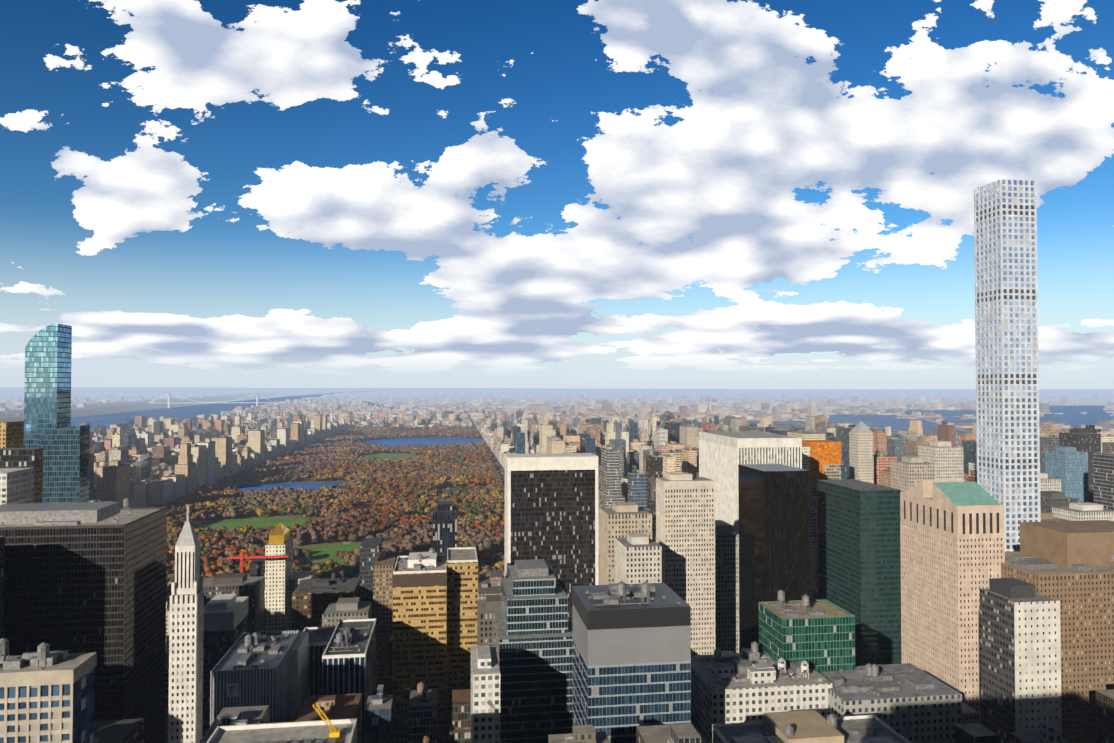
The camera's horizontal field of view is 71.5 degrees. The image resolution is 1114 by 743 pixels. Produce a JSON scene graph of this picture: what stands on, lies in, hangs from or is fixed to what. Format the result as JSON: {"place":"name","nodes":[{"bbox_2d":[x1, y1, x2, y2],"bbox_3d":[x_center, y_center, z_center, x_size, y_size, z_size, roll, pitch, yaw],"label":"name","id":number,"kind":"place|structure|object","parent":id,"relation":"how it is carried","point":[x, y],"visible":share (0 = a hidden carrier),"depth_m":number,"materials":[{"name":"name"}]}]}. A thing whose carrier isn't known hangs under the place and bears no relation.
{"place":"outdoors","nodes":[
{"label":"outdoors","id":0,"kind":"place"},
{"bbox_2d":[194,430,460,565],"bbox_3d":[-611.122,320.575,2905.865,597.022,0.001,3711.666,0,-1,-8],"label":"park lawn","id":1,"kind":"structure","parent":0,"point":[323,553],"depth_m":1451.77,"materials":[{"name":"green plant"}]},
{"bbox_2d":[170,430,500,573],"bbox_3d":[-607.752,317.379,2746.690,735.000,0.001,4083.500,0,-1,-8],"label":"park ground","id":2,"kind":"structure","parent":0,"point":[320,541],"depth_m":1589.00,"materials":[{"name":"green plant"}]},
{"bbox_2d":[154,425,504,600],"bbox_3d":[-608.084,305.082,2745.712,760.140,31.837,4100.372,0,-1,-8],"label":"park trees","id":3,"kind":"object","parent":2,"relation":"on","point":[335,456],"visible":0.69,"depth_m":1651.12,"materials":[{"name":"orange plant"}]},
{"bbox_2d":[177,459,504,576],"bbox_3d":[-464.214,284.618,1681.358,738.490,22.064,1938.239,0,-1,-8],"label":"trees","id":4,"kind":"object","parent":2,"relation":"on","point":[248,483],"visible":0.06,"depth_m":1560.63,"materials":[{"name":"brown plant"}]},
{"bbox_2d":[181,436,504,556],"bbox_3d":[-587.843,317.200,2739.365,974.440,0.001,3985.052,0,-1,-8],"label":"park path","id":5,"kind":"structure","parent":0,"point":[346,541],"depth_m":1996.92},
{"bbox_2d":[221,430,487,491],"bbox_3d":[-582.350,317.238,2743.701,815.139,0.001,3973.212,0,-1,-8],"label":"lake","id":6,"kind":"structure","parent":0,"point":[417,441],"depth_m":3594.47,"materials":[{"name":"blue liquid"}]},
{"bbox_2d":[0,387,733,420],"bbox_3d":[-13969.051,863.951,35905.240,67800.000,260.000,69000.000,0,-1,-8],"label":"river","id":7,"kind":"structure","parent":0,"point":[102,408],"depth_m":22571.09,"materials":[{"name":"liquid"}]},
{"bbox_2d":[0,389,1113,736],"bbox_3d":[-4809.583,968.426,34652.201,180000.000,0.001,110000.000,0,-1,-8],"label":"ground","id":8,"kind":"structure","parent":0,"point":[1044,391],"depth_m":47913.62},
{"bbox_2d":[0,421,23,447],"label":"building","id":9,"kind":"structure","parent":8,"relation":"on","point":[11,434],"depth_m":648.78,"materials":[{"name":"beige concrete"}]},
{"bbox_2d":[0,468,33,504],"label":"white building","id":10,"kind":"structure","parent":8,"relation":"on","point":[16,485],"depth_m":467.66,"materials":[{"name":"white concrete"}]},
{"bbox_2d":[0,448,42,502],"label":"office building","id":11,"kind":"structure","parent":8,"relation":"on","point":[21,457],"depth_m":512.62,"materials":[{"name":"concrete"}]},
{"bbox_2d":[24,324,71,447],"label":"blue glass tower","id":12,"kind":"structure","parent":8,"relation":"on","point":[47,388],"depth_m":588.99,"materials":[{"name":"blue glass"}]},
{"bbox_2d":[0,638,96,742],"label":"concrete building","id":13,"kind":"structure","parent":8,"relation":"on","point":[46,695],"depth_m":263.46,"materials":[{"name":"beige concrete"}]},
{"bbox_2d":[39,425,89,502],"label":"glass skyscraper","id":14,"kind":"structure","parent":8,"relation":"on","point":[66,453],"depth_m":578.50,"materials":[{"name":"blue glass"}]},
{"bbox_2d":[0,498,166,742],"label":"office building","id":15,"kind":"structure","parent":8,"relation":"on","point":[82,577],"depth_m":415.12,"materials":[{"name":"grey glass"}]},
{"bbox_2d":[168,505,203,742],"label":"spired skyscraper","id":16,"kind":"structure","parent":8,"relation":"on","point":[185,710],"depth_m":373.05,"materials":[{"name":"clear stone"}]},
{"bbox_2d":[148,393,272,407],"bbox_3d":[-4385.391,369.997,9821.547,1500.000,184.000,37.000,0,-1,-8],"label":"bridge","id":17,"kind":"structure","parent":8,"relation":"on","point":[256,402],"depth_m":9840.67,"materials":[{"name":"metal"}]},
{"bbox_2d":[202,594,248,736],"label":"building","id":18,"kind":"structure","parent":8,"relation":"on","point":[225,626],"depth_m":541.01,"materials":[{"name":"grey concrete"}]},
{"bbox_2d":[203,573,263,631],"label":"building","id":19,"kind":"structure","parent":8,"relation":"on","point":[242,585],"depth_m":628.29,"materials":[{"name":"grey concrete"}]},
{"bbox_2d":[210,630,299,725],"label":"office building","id":20,"kind":"structure","parent":8,"relation":"on","point":[251,669],"depth_m":369.01,"materials":[{"name":"grey concrete"}]},
{"bbox_2d":[250,554,264,630],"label":"dark tower","id":21,"kind":"structure","parent":8,"relation":"on","point":[257,567],"depth_m":669.44,"materials":[{"name":"grey"}]},
{"bbox_2d":[226,551,288,572],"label":"tower crane","id":22,"kind":"object","parent":8,"relation":"on","point":[229,559],"visible":0.31,"depth_m":653.17,"materials":[{"name":"red metal"}]},
{"bbox_2d":[265,522,292,630],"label":"tower building","id":23,"kind":"structure","parent":8,"relation":"on","point":[278,572],"depth_m":666.62,"materials":[{"name":"white stone"}]},
{"bbox_2d":[206,718,356,742],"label":"building roof","id":24,"kind":"object","parent":8,"relation":"on","point":[317,731],"visible":1,"depth_m":245.41,"materials":[{"name":"grey concrete"}]},
{"bbox_2d":[312,702,340,738],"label":"crane","id":25,"kind":"object","parent":24,"relation":"on","point":[334,732],"visible":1,"depth_m":241.63,"materials":[{"name":"yellow metal"}]},
{"bbox_2d":[290,632,308,721],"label":"building","id":26,"kind":"structure","parent":8,"relation":"on","point":[299,675],"depth_m":401.54,"materials":[{"name":"stone"}]},
{"bbox_2d":[287,571,315,630],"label":"building","id":27,"kind":"structure","parent":8,"relation":"on","point":[296,578],"depth_m":679.92,"materials":[{"name":"grey concrete"}]},
{"bbox_2d":[303,626,335,695],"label":"office building","id":28,"kind":"structure","parent":8,"relation":"on","point":[319,639],"depth_m":434.29,"materials":[{"name":"grey concrete"}]},
{"bbox_2d":[292,570,359,631],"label":"building","id":29,"kind":"structure","parent":8,"relation":"on","point":[312,599],"depth_m":604.17,"materials":[{"name":"grey concrete"}]},
{"bbox_2d":[322,597,371,626],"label":"building","id":30,"kind":"structure","parent":8,"relation":"on","point":[344,609],"depth_m":545.17,"materials":[{"name":"grey concrete"}]},
{"bbox_2d":[322,618,375,742],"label":"office building","id":31,"kind":"structure","parent":8,"relation":"on","point":[349,660],"depth_m":405.81,"materials":[{"name":"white glass"}]},
{"bbox_2d":[217,429,504,738],"bbox_3d":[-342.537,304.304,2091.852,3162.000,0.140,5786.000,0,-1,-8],"label":"sidewalk blocks","id":32,"kind":"structure","parent":8,"relation":"on","point":[494,456],"depth_m":2987.59,"materials":[{"name":"grey concrete"}]},
{"bbox_2d":[360,538,381,618],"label":"dark tower","id":33,"kind":"structure","parent":8,"relation":"on","point":[370,552],"depth_m":633.43,"materials":[{"name":"grey concrete"}]},
{"bbox_2d":[373,557,395,694],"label":"high-rise building","id":34,"kind":"structure","parent":8,"relation":"on","point":[383,568],"depth_m":619.71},
{"bbox_2d":[392,548,446,742],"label":"high-rise building","id":35,"kind":"structure","parent":8,"relation":"on","point":[419,582],"depth_m":486.64,"materials":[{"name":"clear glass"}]},
{"bbox_2d":[433,501,456,554],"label":"dark blue tower","id":36,"kind":"structure","parent":8,"relation":"on","point":[444,525],"depth_m":687.15,"materials":[{"name":"blue glass"}]},
{"bbox_2d":[446,547,477,742],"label":"high-rise building","id":37,"kind":"structure","parent":8,"relation":"on","point":[462,581],"depth_m":501.75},
{"bbox_2d":[471,645,499,742],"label":"white building","id":38,"kind":"structure","parent":8,"relation":"on","point":[485,698],"depth_m":328.37,"materials":[{"name":"white concrete"}]},
{"bbox_2d":[477,595,500,645],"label":"tower","id":39,"kind":"structure","parent":8,"relation":"on","point":[485,619],"depth_m":462.67,"materials":[{"name":"grey concrete"}]},
{"bbox_2d":[496,465,504,480],"bbox_3d":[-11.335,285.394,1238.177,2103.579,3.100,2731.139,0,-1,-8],"label":"traffic cars","id":40,"kind":"object","parent":8,"relation":"on","point":[501,470],"visible":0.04,"depth_m":2399.68,"materials":[{"name":"paint"}]},
{"bbox_2d":[493,559,572,742],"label":"stepped skyscraper","id":41,"kind":"structure","parent":8,"relation":"on","point":[532,635],"depth_m":382.57,"materials":[{"name":"glass"}]},
{"bbox_2d":[504,453,598,622],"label":"black slab","id":42,"kind":"structure","parent":8,"relation":"on","point":[551,512],"depth_m":612.58,"materials":[{"name":"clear glass"}]},
{"bbox_2d":[0,391,1113,742],"bbox_3d":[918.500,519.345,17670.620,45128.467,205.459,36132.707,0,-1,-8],"label":"city buildings","id":43,"kind":"structure","parent":8,"relation":"on","point":[144,461],"depth_m":2273.51,"materials":[{"name":"grey concrete"}]},
{"bbox_2d":[599,502,651,584],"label":"tower","id":44,"kind":"structure","parent":8,"relation":"on","point":[620,520],"depth_m":568.34,"materials":[{"name":"beige stone"}]},
{"bbox_2d":[572,581,690,742],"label":"office building","id":45,"kind":"structure","parent":8,"relation":"on","point":[631,657],"depth_m":307.69,"materials":[{"name":"blue glass"}]},
{"bbox_2d":[615,532,661,583],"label":"tower","id":46,"kind":"structure","parent":8,"relation":"on","point":[638,558],"depth_m":507.68,"materials":[{"name":"beige stone"}]},
{"bbox_2d":[656,472,714,655],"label":"stone tower","id":47,"kind":"structure","parent":8,"relation":"on","point":[685,520],"depth_m":552.72,"materials":[{"name":"beige stone"}]},
{"bbox_2d":[715,520,738,652],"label":"high-rise building","id":48,"kind":"structure","parent":8,"relation":"on","point":[726,587],"depth_m":602.22,"materials":[{"name":"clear glass"}]},
{"bbox_2d":[699,431,801,532],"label":"skyscraper","id":49,"kind":"structure","parent":8,"relation":"on","point":[723,455],"depth_m":740.67,"materials":[{"name":"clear stone"}]},
{"bbox_2d":[691,641,831,742],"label":"white building","id":50,"kind":"structure","parent":8,"relation":"on","point":[752,684],"depth_m":359.76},
{"bbox_2d":[738,464,810,652],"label":"black glass tower","id":51,"kind":"structure","parent":8,"relation":"on","point":[774,529],"depth_m":548.93,"materials":[{"name":"black glass"}]},
{"bbox_2d":[759,590,854,671],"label":"office building","id":52,"kind":"structure","parent":8,"relation":"on","point":[818,635],"depth_m":382.12,"materials":[{"name":"green glass"}]},
{"bbox_2d":[712,710,910,742],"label":"building roof","id":53,"kind":"object","parent":8,"relation":"on","point":[808,726],"visible":1,"depth_m":303.34,"materials":[{"name":"grey concrete"}]},
{"bbox_2d":[802,440,841,588],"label":"high-rise building","id":54,"kind":"structure","parent":8,"relation":"on","point":[825,459],"depth_m":863.07,"materials":[{"name":"concrete"}]},
{"bbox_2d":[818,479,901,665],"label":"skyscraper","id":55,"kind":"structure","parent":8,"relation":"on","point":[859,564],"depth_m":563.26,"materials":[{"name":"green glass"}]},
{"bbox_2d":[849,421,873,483],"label":"slender tower","id":56,"kind":"structure","parent":8,"relation":"on","point":[861,463],"depth_m":957.51,"materials":[{"name":"stone"}]},
{"bbox_2d":[818,663,961,742],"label":"grey building","id":57,"kind":"structure","parent":8,"relation":"on","point":[910,702],"depth_m":351.60,"materials":[{"name":"grey concrete"}]},
{"bbox_2d":[891,456,935,492],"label":"tower","id":58,"kind":"structure","parent":8,"relation":"on","point":[908,472],"depth_m":753.13,"materials":[{"name":"beige stone"}]},
{"bbox_2d":[918,441,963,479],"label":"tower","id":59,"kind":"structure","parent":8,"relation":"on","point":[946,457],"depth_m":820.68,"materials":[{"name":"beige stone"}]},
{"bbox_2d":[900,480,1004,719],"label":"pink granite tower","id":60,"kind":"structure","parent":8,"relation":"on","point":[952,546],"depth_m":497.86,"materials":[{"name":"clear stone"}]},
{"bbox_2d":[974,179,1040,551],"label":"skyscraper","id":61,"kind":"structure","parent":8,"relation":"on","point":[1007,352],"depth_m":601.47,"materials":[{"name":"white concrete"}]},
{"bbox_2d":[980,578,1061,742],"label":"high-rise building","id":62,"kind":"structure","parent":8,"relation":"on","point":[1020,651],"depth_m":364.92,"materials":[{"name":"clear concrete"}]},
{"bbox_2d":[1040,473,1060,491],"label":"building","id":63,"kind":"structure","parent":8,"relation":"on","point":[1047,483],"depth_m":836.08,"materials":[{"name":"white stone"}]},
{"bbox_2d":[1041,511,1068,521],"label":"building","id":64,"kind":"structure","parent":8,"relation":"on","point":[1046,516],"depth_m":666.09,"materials":[{"name":"beige concrete"}]},
{"bbox_2d":[1001,520,1113,742],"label":"high-rise building","id":65,"kind":"structure","parent":8,"relation":"on","point":[1069,565],"depth_m":462.66,"materials":[{"name":"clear stone"}]},
{"bbox_2d":[1040,491,1077,512],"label":"building","id":66,"kind":"structure","parent":8,"relation":"on","point":[1049,500],"depth_m":773.36,"materials":[{"name":"grey concrete"}]},
{"bbox_2d":[1045,446,1088,502],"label":"tower","id":67,"kind":"structure","parent":8,"relation":"on","point":[1067,466],"depth_m":907.80,"materials":[{"name":"blue glass"}]},
{"bbox_2d":[1059,429,1100,502],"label":"tower","id":68,"kind":"structure","parent":8,"relation":"on","point":[1084,440],"depth_m":999.46,"materials":[{"name":"grey glass"}]},
{"bbox_2d":[1052,502,1113,520],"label":"building","id":69,"kind":"structure","parent":8,"relation":"on","point":[1082,511],"depth_m":716.22,"materials":[{"name":"beige concrete"}]},
{"bbox_2d":[0,0,1113,388],"label":"sky","id":70,"kind":"structure","parent":0,"point":[570,194],"materials":[{"name":"blue"}]},
{"bbox_2d":[71,390,1113,431],"bbox_3d":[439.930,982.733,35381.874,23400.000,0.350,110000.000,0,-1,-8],"label":"river water","id":71,"kind":"structure","parent":0,"point":[1074,416],"depth_m":7151.53,"materials":[{"name":"liquid"}]},
{"bbox_2d":[747,422,840,430],"bbox_3d":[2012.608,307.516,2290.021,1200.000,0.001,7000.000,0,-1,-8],"label":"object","id":72,"kind":"structure","parent":0,"point":[785,426],"depth_m":5419.36,"materials":[{"name":"grey concrete"}]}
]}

